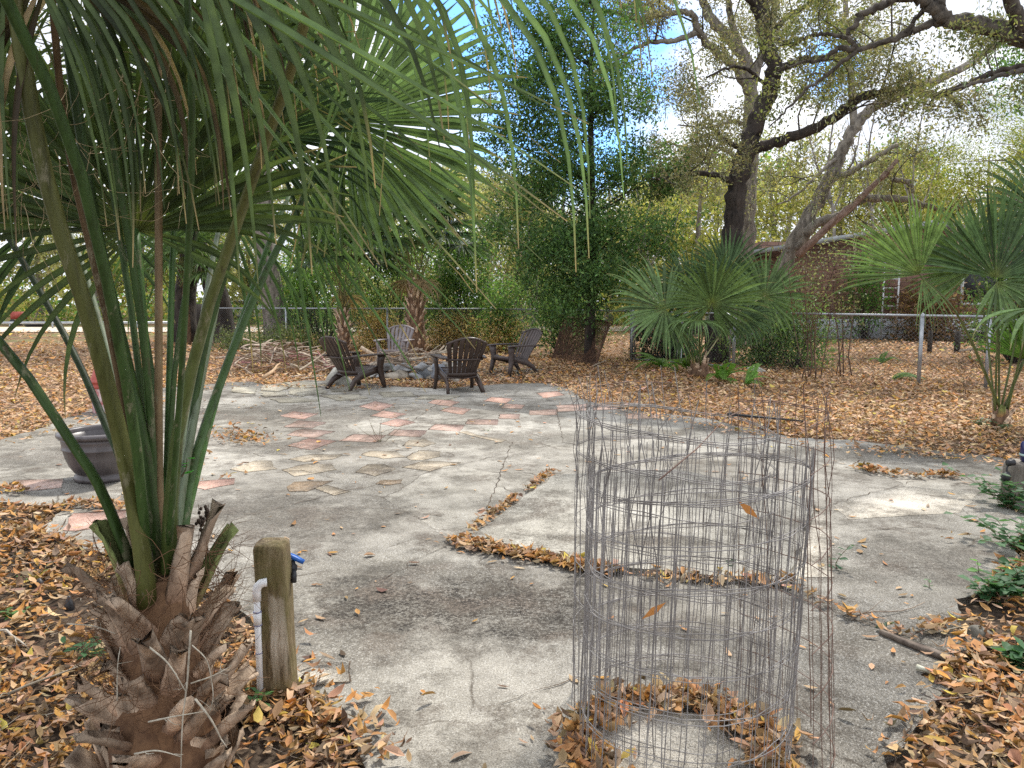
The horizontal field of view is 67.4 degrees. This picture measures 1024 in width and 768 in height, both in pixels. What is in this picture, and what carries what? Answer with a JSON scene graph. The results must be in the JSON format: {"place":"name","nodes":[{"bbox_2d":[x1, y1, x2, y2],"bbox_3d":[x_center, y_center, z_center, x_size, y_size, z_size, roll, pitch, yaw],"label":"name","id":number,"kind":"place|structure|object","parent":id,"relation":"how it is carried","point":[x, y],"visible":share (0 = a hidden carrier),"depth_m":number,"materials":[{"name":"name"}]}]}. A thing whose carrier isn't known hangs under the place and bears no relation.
{"place":"outdoors","nodes":[
{"label":"outdoors","id":0,"kind":"place"},
{"bbox_2d":[0,326,688,331],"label":"road","id":1,"kind":"structure","parent":0,"point":[26,329],"depth_m":36.81,"materials":[{"name":"grey asphalt"}]},
{"bbox_2d":[0,380,1023,767],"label":"patio","id":2,"kind":"structure","parent":0,"point":[400,642],"depth_m":4.46,"materials":[{"name":"concrete"}]},
{"bbox_2d":[55,424,119,483],"bbox_3d":[-3.366,0.575,6.317,0.656,0.405,0.656,0,6,0],"label":"planter","id":3,"kind":"object","parent":2,"relation":"on","point":[93,442],"visible":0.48,"depth_m":6.09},
{"bbox_2d":[319,336,387,390],"bbox_3d":[-2.632,-0.353,12.559,0.800,0.908,0.973,5,8,38],"label":"garden chair","id":4,"kind":"object","parent":2,"relation":"on","point":[354,370],"visible":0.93,"depth_m":12.43,"materials":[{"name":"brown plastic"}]},
{"bbox_2d":[430,337,487,393],"bbox_3d":[-0.817,-0.314,12.205,0.800,0.908,0.974,-2,7,-20],"label":"garden chair","id":5,"kind":"object","parent":2,"relation":"on","point":[463,370],"visible":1,"depth_m":12.00,"materials":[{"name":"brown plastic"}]},
{"bbox_2d":[565,365,781,761],"bbox_3d":[0.573,0.567,2.747,0.756,1.238,0.749,0,6,0],"label":"wire cage","id":6,"kind":"object","parent":2,"relation":"on","point":[638,405],"visible":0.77,"depth_m":2.56,"materials":[{"name":"grey metal"}]},
{"bbox_2d":[579,434,815,767],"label":"wire cage","id":7,"kind":"object","parent":2,"relation":"on","point":[792,658],"visible":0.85,"depth_m":2.36,"materials":[{"name":"grey metal"}]},
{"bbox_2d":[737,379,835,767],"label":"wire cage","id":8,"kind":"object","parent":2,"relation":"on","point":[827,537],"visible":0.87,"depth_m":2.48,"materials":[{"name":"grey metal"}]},
{"bbox_2d":[879,629,962,666],"bbox_3d":[1.716,1.111,3.241,0.036,0.025,0.352,-4,8,-33],"label":"stick","id":9,"kind":"object","parent":2,"relation":"on","point":[919,647],"visible":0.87,"depth_m":3.25,"materials":[{"name":"wood"}]},
{"bbox_2d":[942,462,1023,513],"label":"vine","id":10,"kind":"object","parent":2,"relation":"on","point":[1008,502],"visible":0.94,"depth_m":5.43,"materials":[{"name":"green plant"}]},
{"bbox_2d":[0,306,1023,767],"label":"ground","id":11,"kind":"structure","parent":0,"point":[260,758],"depth_m":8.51,"materials":[{"name":"brown plant"}]},
{"bbox_2d":[7,661,81,695],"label":"twig","id":12,"kind":"object","parent":11,"relation":"on","point":[27,685],"visible":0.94,"depth_m":2.91,"materials":[{"name":"wood"}]},
{"bbox_2d":[0,185,90,321],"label":"tree","id":13,"kind":"object","parent":11,"relation":"on","point":[37,260],"visible":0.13,"depth_m":45.57,"materials":[{"name":"green plant"}]},
{"bbox_2d":[60,636,105,659],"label":"weed","id":14,"kind":"object","parent":11,"relation":"on","point":[75,647],"visible":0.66,"depth_m":3.17,"materials":[{"name":"green plant"}]},
{"bbox_2d":[17,177,167,312],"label":"tree","id":15,"kind":"object","parent":11,"relation":"on","point":[87,259],"visible":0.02,"depth_m":57.28,"materials":[{"name":"green plant"}]},
{"bbox_2d":[85,206,202,320],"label":"tree","id":16,"kind":"object","parent":11,"relation":"on","point":[166,276],"visible":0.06,"depth_m":47.22,"materials":[{"name":"green plant"}]},
{"bbox_2d":[27,0,297,343],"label":"oak tree","id":17,"kind":"object","parent":11,"relation":"on","point":[192,300],"visible":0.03,"depth_m":25.86,"materials":[{"name":"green plant"}]},
{"bbox_2d":[128,231,234,344],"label":"fan palm","id":18,"kind":"object","parent":11,"relation":"on","point":[166,253],"visible":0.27,"depth_m":24.20,"materials":[{"name":"green plant"}]},
{"bbox_2d":[166,171,293,343],"bbox_3d":[-9.595,-4.420,25.592,4.721,6.626,4.372,0,6,0],"label":"tree","id":19,"kind":"object","parent":11,"relation":"on","point":[225,301],"visible":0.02,"depth_m":25.47,"materials":[{"name":"green plant"}]},
{"bbox_2d":[199,212,299,323],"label":"tree","id":20,"kind":"object","parent":11,"relation":"on","point":[252,270],"visible":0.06,"depth_m":45.03,"materials":[{"name":"green plant"}]},
{"bbox_2d":[243,687,273,709],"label":"weed","id":21,"kind":"object","parent":11,"relation":"on","point":[261,696],"visible":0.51,"depth_m":2.78,"materials":[{"name":"green plant"}]},
{"bbox_2d":[212,314,317,350],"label":"shrub","id":22,"kind":"object","parent":11,"relation":"on","point":[225,341],"visible":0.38,"depth_m":22.20,"materials":[{"name":"green plant"}]},
{"bbox_2d":[84,0,453,342],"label":"oak tree","id":23,"kind":"object","parent":11,"relation":"on","point":[274,292],"visible":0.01,"depth_m":24.46,"materials":[{"name":"brown plant"}]},
{"bbox_2d":[253,537,298,708],"bbox_3d":[-0.883,0.910,2.878,0.138,0.649,0.142,0,6,0],"label":"wooden post","id":24,"kind":"object","parent":11,"relation":"on","point":[272,558],"visible":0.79,"depth_m":2.83,"materials":[{"name":"brown wood"}]},
{"bbox_2d":[252,578,266,697],"bbox_3d":[-0.919,0.950,2.818,0.053,0.487,0.032,-2,7,-14],"label":"standpipe","id":25,"kind":"object","parent":24,"relation":"attached to","point":[259,585],"visible":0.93,"depth_m":2.80,"materials":[{"name":"white plastic"}]},
{"bbox_2d":[291,553,304,582],"bbox_3d":[-0.832,0.693,2.904,0.090,0.107,0.062,0,6,0],"label":"hose tap","id":26,"kind":"object","parent":24,"relation":"attached to","point":[296,558],"visible":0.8,"depth_m":2.90,"materials":[{"name":"blue plastic"}]},
{"bbox_2d":[254,324,327,351],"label":"shrub","id":27,"kind":"object","parent":11,"relation":"on","point":[299,337],"visible":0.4,"depth_m":22.18,"materials":[{"name":"green plant"}]},
{"bbox_2d":[252,254,337,340],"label":"shrub","id":28,"kind":"object","parent":11,"relation":"on","point":[311,282],"visible":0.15,"depth_m":25.65,"materials":[{"name":"green plant"}]},
{"bbox_2d":[273,157,347,311],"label":"tree","id":29,"kind":"object","parent":11,"relation":"on","point":[280,187],"visible":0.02,"depth_m":54.10,"materials":[{"name":"green plant"}]},
{"bbox_2d":[264,241,376,342],"bbox_3d":[-6.068,-3.104,24.766,3.983,3.812,3.188,0,6,0],"label":"shrub","id":30,"kind":"object","parent":11,"relation":"on","point":[290,301],"visible":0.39,"depth_m":24.64,"materials":[{"name":"green plant"}]},
{"bbox_2d":[326,367,351,385],"bbox_3d":[-2.989,-0.084,13.230,0.407,0.458,0.467,6,9,44],"label":"stone","id":31,"kind":"object","parent":11,"relation":"on","point":[341,381],"visible":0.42,"depth_m":13.06,"materials":[{"name":"grey stone"}]},
{"bbox_2d":[279,208,407,350],"bbox_3d":[-4.700,-3.069,21.493,3.511,4.456,3.763,6,8,41],"label":"fan palm","id":32,"kind":"object","parent":11,"relation":"on","point":[342,331],"visible":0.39,"depth_m":21.40,"materials":[{"name":"green plant"}]},
{"bbox_2d":[212,307,486,348],"bbox_3d":[-4.966,-1.612,22.777,8.682,1.350,0.071,1,6,10],"label":"chain link fence","id":33,"kind":"object","parent":11,"relation":"on","point":[386,313],"visible":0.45,"depth_m":22.64,"materials":[{"name":"metal"}]},
{"bbox_2d":[0,0,700,767],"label":"fan palm","id":34,"kind":"object","parent":11,"relation":"on","point":[256,98],"visible":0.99,"depth_m":2.29,"materials":[{"name":"green plant"}]},
{"bbox_2d":[173,630,191,767],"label":"twig","id":35,"kind":"object","parent":34,"relation":"attached to","point":[189,648],"visible":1,"depth_m":2.06,"materials":[{"name":"wood"}]},
{"bbox_2d":[195,504,209,556],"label":"dried weed","id":36,"kind":"object","parent":34,"relation":"attached to","point":[200,520],"visible":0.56,"depth_m":2.56,"materials":[{"name":"plant"}]},
{"bbox_2d":[0,239,704,325],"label":"undergrowth","id":37,"kind":"object","parent":11,"relation":"on","point":[23,306],"visible":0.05,"depth_m":45.68,"materials":[{"name":"green plant"}]},
{"bbox_2d":[284,185,420,324],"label":"tree","id":38,"kind":"object","parent":11,"relation":"on","point":[360,264],"visible":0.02,"depth_m":43.24,"materials":[{"name":"green plant"}]},
{"bbox_2d":[351,306,404,349],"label":"shrub","id":39,"kind":"object","parent":11,"relation":"on","point":[376,322],"visible":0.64,"depth_m":22.91,"materials":[{"name":"green plant"}]},
{"bbox_2d":[310,227,452,345],"bbox_3d":[-3.932,-3.220,24.212,4.609,4.202,3.194,0,6,0],"label":"shrub","id":40,"kind":"object","parent":11,"relation":"on","point":[395,277],"visible":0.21,"depth_m":24.00,"materials":[{"name":"green plant"}]},
{"bbox_2d":[373,325,414,361],"bbox_3d":[-2.615,-0.872,17.345,0.800,0.908,0.974,1,6,8],"label":"garden chair","id":41,"kind":"object","parent":11,"relation":"on","point":[402,341],"visible":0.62,"depth_m":17.57,"materials":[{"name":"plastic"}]},
{"bbox_2d":[384,370,410,379],"bbox_3d":[-2.152,-0.175,14.140,0.534,0.198,0.296,2,7,16],"label":"fire pit stone","id":42,"kind":"object","parent":11,"relation":"on","point":[399,374],"visible":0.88,"depth_m":14.08,"materials":[{"name":"grey stone"}]},
{"bbox_2d":[343,169,493,352],"bbox_3d":[-2.587,-3.366,20.788,4.137,5.253,4.071,-2,7,-20],"label":"fan palm","id":43,"kind":"object","parent":11,"relation":"on","point":[416,301],"visible":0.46,"depth_m":20.46,"materials":[{"name":"green plant"}]},
{"bbox_2d":[345,163,513,323],"bbox_3d":[-3.806,-7.280,39.276,9.282,9.104,7.046,0,6,0],"label":"tree","id":44,"kind":"object","parent":11,"relation":"on","point":[461,200],"visible":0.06,"depth_m":39.42,"materials":[{"name":"green plant"}]},
{"bbox_2d":[426,303,470,349],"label":"shrub","id":45,"kind":"object","parent":11,"relation":"on","point":[438,337],"visible":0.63,"depth_m":22.45,"materials":[{"name":"green plant"}]},
{"bbox_2d":[405,226,521,341],"bbox_3d":[-1.482,-3.026,23.306,3.608,4.057,2.850,0,6,0],"label":"shrub","id":46,"kind":"object","parent":11,"relation":"on","point":[455,285],"visible":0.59,"depth_m":23.08,"materials":[{"name":"green plant"}]},
{"bbox_2d":[437,309,501,349],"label":"shrub","id":47,"kind":"object","parent":11,"relation":"on","point":[470,332],"visible":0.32,"depth_m":22.58,"materials":[{"name":"green plant"}]},
{"bbox_2d":[433,147,573,303],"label":"tree","id":48,"kind":"object","parent":11,"relation":"on","point":[488,173],"visible":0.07,"depth_m":50.64,"materials":[{"name":"green plant"}]},
{"bbox_2d":[472,305,536,352],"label":"shrub","id":49,"kind":"object","parent":11,"relation":"on","point":[493,338],"visible":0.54,"depth_m":21.51,"materials":[{"name":"green plant"}]},
{"bbox_2d":[467,268,549,352],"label":"shrub","id":50,"kind":"object","parent":11,"relation":"on","point":[498,306],"visible":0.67,"depth_m":21.57,"materials":[{"name":"green plant"}]},
{"bbox_2d":[476,366,541,377],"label":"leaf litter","id":51,"kind":"object","parent":11,"relation":"on","point":[516,370],"visible":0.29,"depth_m":15.25,"materials":[{"name":"brown plant"}]},
{"bbox_2d":[487,328,542,375],"bbox_3d":[0.104,-0.649,15.251,0.973,0.908,0.800,-5,8,-37],"label":"garden chair","id":52,"kind":"object","parent":51,"relation":"on","point":[528,347],"visible":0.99,"depth_m":15.25,"materials":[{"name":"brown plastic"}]},
{"bbox_2d":[444,160,601,329],"bbox_3d":[0.861,-6.379,35.409,8.389,8.208,7.352,0,6,0],"label":"tree","id":53,"kind":"object","parent":11,"relation":"on","point":[482,201],"visible":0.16,"depth_m":35.06,"materials":[{"name":"green plant"}]},
{"bbox_2d":[490,307,633,360],"bbox_3d":[1.116,-1.309,20.060,0.101,1.350,5.219,-6,9,-42],"label":"chain link fence","id":54,"kind":"object","parent":11,"relation":"on","point":[631,341],"visible":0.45,"depth_m":18.72,"materials":[{"name":"metal"}]},
{"bbox_2d":[517,274,619,356],"bbox_3d":[1.444,-1.856,20.142,2.566,2.387,2.134,-2,7,-16],"label":"shrub","id":55,"kind":"object","parent":11,"relation":"on","point":[551,338],"visible":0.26,"depth_m":19.99,"materials":[{"name":"green plant"}]},
{"bbox_2d":[552,317,610,366],"bbox_3d":[1.598,-1.025,18.061,0.560,1.079,2.431,-3,7,-23],"label":"metal panel","id":56,"kind":"object","parent":11,"relation":"on","point":[602,338],"visible":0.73,"depth_m":18.03,"materials":[{"name":"metal"}]},
{"bbox_2d":[447,0,716,362],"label":"evergreen tree","id":57,"kind":"object","parent":11,"relation":"on","point":[590,272],"visible":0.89,"depth_m":16.69,"materials":[{"name":"green plant"}]},
{"bbox_2d":[554,181,694,324],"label":"tree","id":58,"kind":"object","parent":11,"relation":"on","point":[606,313],"visible":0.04,"depth_m":43.07,"materials":[{"name":"green plant"}]},
{"bbox_2d":[614,194,682,329],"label":"sapling","id":59,"kind":"object","parent":11,"relation":"on","point":[652,263],"visible":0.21,"depth_m":29.67,"materials":[{"name":"green plant"}]},
{"bbox_2d":[584,177,721,326],"bbox_3d":[6.719,-6.249,36.943,7.381,7.985,7.282,-5,8,-36],"label":"tree","id":60,"kind":"object","parent":11,"relation":"on","point":[688,219],"visible":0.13,"depth_m":36.60,"materials":[{"name":"green plant"}]},
{"bbox_2d":[629,352,678,371],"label":"fern","id":61,"kind":"object","parent":11,"relation":"on","point":[660,361],"visible":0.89,"depth_m":16.33,"materials":[{"name":"green plant"}]},
{"bbox_2d":[623,309,701,361],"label":"shrub","id":62,"kind":"object","parent":11,"relation":"on","point":[656,355],"visible":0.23,"depth_m":18.39,"materials":[{"name":"green plant"}]},
{"bbox_2d":[538,0,814,347],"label":"oak tree","id":63,"kind":"object","parent":11,"relation":"on","point":[711,18],"visible":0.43,"depth_m":22.07,"materials":[{"name":"green plant"}]},
{"bbox_2d":[604,147,767,218],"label":"tree","id":64,"kind":"object","parent":11,"relation":"on","point":[660,173],"visible":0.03,"depth_m":51.84,"materials":[{"name":"green plant"}]},
{"bbox_2d":[663,340,713,368],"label":"fern","id":65,"kind":"object","parent":11,"relation":"on","point":[683,364],"visible":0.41,"depth_m":15.69,"materials":[{"name":"green plant"}]},
{"bbox_2d":[616,142,797,332],"bbox_3d":[8.790,-6.356,33.708,8.495,8.525,6.471,-2,7,-13],"label":"tree","id":66,"kind":"object","parent":11,"relation":"on","point":[699,234],"visible":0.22,"depth_m":33.55,"materials":[{"name":"green plant"}]},
{"bbox_2d":[606,226,818,376],"bbox_3d":[3.750,-1.565,14.506,4.168,2.982,2.296,-4,7,-29],"label":"fan palm","id":67,"kind":"object","parent":11,"relation":"on","point":[743,285],"visible":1,"depth_m":14.38,"materials":[{"name":"green plant"}]},
{"bbox_2d":[667,138,796,237],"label":"tree","id":68,"kind":"object","parent":11,"relation":"on","point":[708,212],"visible":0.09,"depth_m":46.30,"materials":[{"name":"green plant"}]},
{"bbox_2d":[706,363,763,384],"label":"fern","id":69,"kind":"object","parent":11,"relation":"on","point":[722,371],"visible":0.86,"depth_m":13.68,"materials":[{"name":"green plant"}]},
{"bbox_2d":[744,363,770,386],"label":"fern","id":70,"kind":"object","parent":11,"relation":"on","point":[750,376],"visible":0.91,"depth_m":13.27,"materials":[{"name":"green plant"}]},
{"bbox_2d":[696,289,824,368],"bbox_3d":[5.611,-1.351,17.202,2.917,2.017,2.341,0,6,0],"label":"shrub","id":71,"kind":"object","parent":11,"relation":"on","point":[758,360],"visible":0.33,"depth_m":16.94,"materials":[{"name":"green plant"}]},
{"bbox_2d":[693,158,856,241],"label":"tree","id":72,"kind":"object","parent":11,"relation":"on","point":[774,213],"visible":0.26,"depth_m":40.57,"materials":[{"name":"green plant"}]},
{"bbox_2d":[728,127,861,240],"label":"tree","id":73,"kind":"object","parent":11,"relation":"on","point":[798,150],"visible":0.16,"depth_m":56.32,"materials":[{"name":"green plant"}]},
{"bbox_2d":[748,287,855,370],"bbox_3d":[6.098,-1.257,16.516,2.336,2.000,2.022,-4,7,-32],"label":"shrub","id":74,"kind":"object","parent":11,"relation":"on","point":[797,356],"visible":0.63,"depth_m":16.34,"materials":[{"name":"green plant"}]},
{"bbox_2d":[780,246,845,380],"bbox_3d":[5.492,-1.287,14.042,1.160,2.450,0.752,-3,7,-22],"label":"dead shrub","id":75,"kind":"object","parent":11,"relation":"on","point":[810,328],"visible":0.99,"depth_m":14.07,"materials":[{"name":"brown plant"}]},
{"bbox_2d":[768,222,872,343],"bbox_3d":[9.991,-3.316,25.327,3.359,4.124,3.037,0,6,0],"label":"shrub","id":76,"kind":"object","parent":11,"relation":"on","point":[814,274],"visible":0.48,"depth_m":25.04,"materials":[{"name":"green plant"}]},
{"bbox_2d":[632,0,1023,364],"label":"oak tree","id":77,"kind":"object","parent":11,"relation":"on","point":[749,147],"visible":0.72,"depth_m":16.36,"materials":[{"name":"green plant"}]},
{"bbox_2d":[792,96,880,237],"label":"sapling","id":78,"kind":"object","parent":11,"relation":"on","point":[832,205],"visible":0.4,"depth_m":32.20,"materials":[{"name":"green plant"}]},
{"bbox_2d":[827,256,863,376],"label":"dead shrub","id":79,"kind":"object","parent":11,"relation":"on","point":[848,321],"visible":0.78,"depth_m":14.69,"materials":[{"name":"brown plant"}]},
{"bbox_2d":[705,220,1022,338],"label":"brick house","id":80,"kind":"structure","parent":11,"relation":"on","point":[776,252],"depth_m":28.74,"materials":[{"name":"brick"}]},
{"bbox_2d":[959,267,1001,304],"bbox_3d":[17.627,-3.659,28.721,1.690,1.410,0.100,0,6,0],"label":"window","id":81,"kind":"structure","parent":80,"relation":"in","point":[968,285],"depth_m":28.71,"materials":[{"name":"grey glass"}]},
{"bbox_2d":[732,312,995,388],"bbox_3d":[6.260,-0.673,14.364,0.106,1.350,4.873,-6,9,-42],"label":"chain link fence","id":82,"kind":"object","parent":11,"relation":"on","point":[920,351],"visible":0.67,"depth_m":13.69,"materials":[{"name":"metal"}]},
{"bbox_2d":[681,312,731,366],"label":"chain link gate","id":83,"kind":"structure","parent":82,"relation":"attached to","point":[730,359],"depth_m":16.48,"materials":[{"name":"metal"}]},
{"bbox_2d":[827,247,900,340],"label":"shrub","id":84,"kind":"object","parent":11,"relation":"on","point":[864,332],"visible":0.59,"depth_m":27.32,"materials":[{"name":"green plant"}]},
{"bbox_2d":[778,139,950,238],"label":"tree","id":85,"kind":"object","parent":11,"relation":"on","point":[842,224],"visible":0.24,"depth_m":44.37,"materials":[{"name":"green plant"}]},
{"bbox_2d":[723,0,1007,348],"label":"oak tree","id":86,"kind":"object","parent":11,"relation":"on","point":[808,224],"visible":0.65,"depth_m":21.60,"materials":[{"name":"green plant"}]},
{"bbox_2d":[795,159,898,258],"bbox_3d":[9.092,-4.753,20.890,2.535,2.613,0.571,2,7,17],"label":"broken limb","id":87,"kind":"object","parent":86,"relation":"hanging from","point":[808,245],"visible":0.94,"depth_m":21.02,"materials":[{"name":"brown wood"}]},
{"bbox_2d":[825,81,918,228],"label":"sapling","id":88,"kind":"object","parent":11,"relation":"on","point":[871,207],"visible":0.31,"depth_m":34.17,"materials":[{"name":"green plant"}]},
{"bbox_2d":[736,0,1023,150],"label":"oak tree","id":89,"kind":"object","parent":11,"relation":"on","point":[1004,31],"visible":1,"depth_m":11.46,"materials":[{"name":"green plant"}]},
{"bbox_2d":[880,262,899,339],"bbox_3d":[13.921,-3.228,28.241,0.562,3.166,1.247,3,7,26],"label":"ladder","id":90,"kind":"object","parent":11,"relation":"on","point":[897,288],"visible":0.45,"depth_m":28.18,"materials":[{"name":"metal"}]},
{"bbox_2d":[843,117,974,223],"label":"tree","id":91,"kind":"object","parent":11,"relation":"on","point":[899,147],"visible":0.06,"depth_m":53.75,"materials":[{"name":"green plant"}]},
{"bbox_2d":[871,110,956,223],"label":"sapling","id":92,"kind":"object","parent":11,"relation":"on","point":[912,194],"visible":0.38,"depth_m":35.27,"materials":[{"name":"green plant"}]},
{"bbox_2d":[824,143,1023,426],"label":"fan palm","id":93,"kind":"object","parent":11,"relation":"on","point":[949,260],"visible":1,"depth_m":8.60,"materials":[{"name":"green plant"}]},
{"bbox_2d":[858,146,997,227],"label":"tree","id":94,"kind":"object","parent":11,"relation":"on","point":[923,212],"visible":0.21,"depth_m":42.83,"materials":[{"name":"green plant"}]},
{"bbox_2d":[879,279,1000,341],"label":"shrub","id":95,"kind":"object","parent":11,"relation":"on","point":[912,304],"visible":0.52,"depth_m":27.22,"materials":[{"name":"green plant"}]},
{"bbox_2d":[899,76,1023,227],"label":"tree","id":96,"kind":"object","parent":11,"relation":"on","point":[967,174],"visible":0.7,"depth_m":19.66,"materials":[{"name":"green plant"}]},
{"bbox_2d":[967,625,992,641],"bbox_3d":[2.054,1.107,3.373,0.084,0.081,0.084,-2,7,-18],"label":"stone","id":97,"kind":"object","parent":11,"relation":"on","point":[974,631],"visible":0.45,"depth_m":3.37,"materials":[{"name":"grey stone"}]},
{"bbox_2d":[943,234,1023,362],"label":"shrub","id":98,"kind":"object","parent":11,"relation":"on","point":[1006,357],"visible":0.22,"depth_m":18.01,"materials":[{"name":"green plant"}]},
{"bbox_2d":[944,511,1023,551],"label":"vine","id":99,"kind":"object","parent":11,"relation":"on","point":[1011,540],"visible":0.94,"depth_m":4.59,"materials":[{"name":"green plant"}]},
{"bbox_2d":[953,4,1023,125],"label":"tree","id":100,"kind":"object","parent":11,"relation":"on","point":[1006,62],"visible":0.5,"depth_m":16.61,"materials":[{"name":"green plant"}]},
{"bbox_2d":[956,132,1023,220],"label":"tree","id":101,"kind":"object","parent":11,"relation":"on","point":[1009,153],"visible":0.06,"depth_m":55.54,"materials":[{"name":"green plant"}]},
{"bbox_2d":[957,565,1023,605],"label":"vine","id":102,"kind":"object","parent":11,"relation":"on","point":[1001,585],"visible":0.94,"depth_m":3.78,"materials":[{"name":"green plant"}]},
{"bbox_2d":[990,636,1023,669],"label":"vine","id":103,"kind":"object","parent":11,"relation":"on","point":[1015,652],"visible":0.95,"depth_m":3.14,"materials":[{"name":"green plant"}]},
{"bbox_2d":[997,545,1023,592],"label":"vine","id":104,"kind":"object","parent":11,"relation":"on","point":[1006,562],"visible":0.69,"depth_m":3.95,"materials":[{"name":"green plant"}]},
{"bbox_2d":[0,0,1023,305],"label":"sky","id":105,"kind":"structure","parent":0,"point":[957,6],"materials":[{"name":"white"}]},
{"bbox_2d":[998,458,1023,505],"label":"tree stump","id":106,"kind":"object","parent":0,"point":[1016,471],"visible":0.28,"depth_m":5.54,"materials":[{"name":"grey wood"}]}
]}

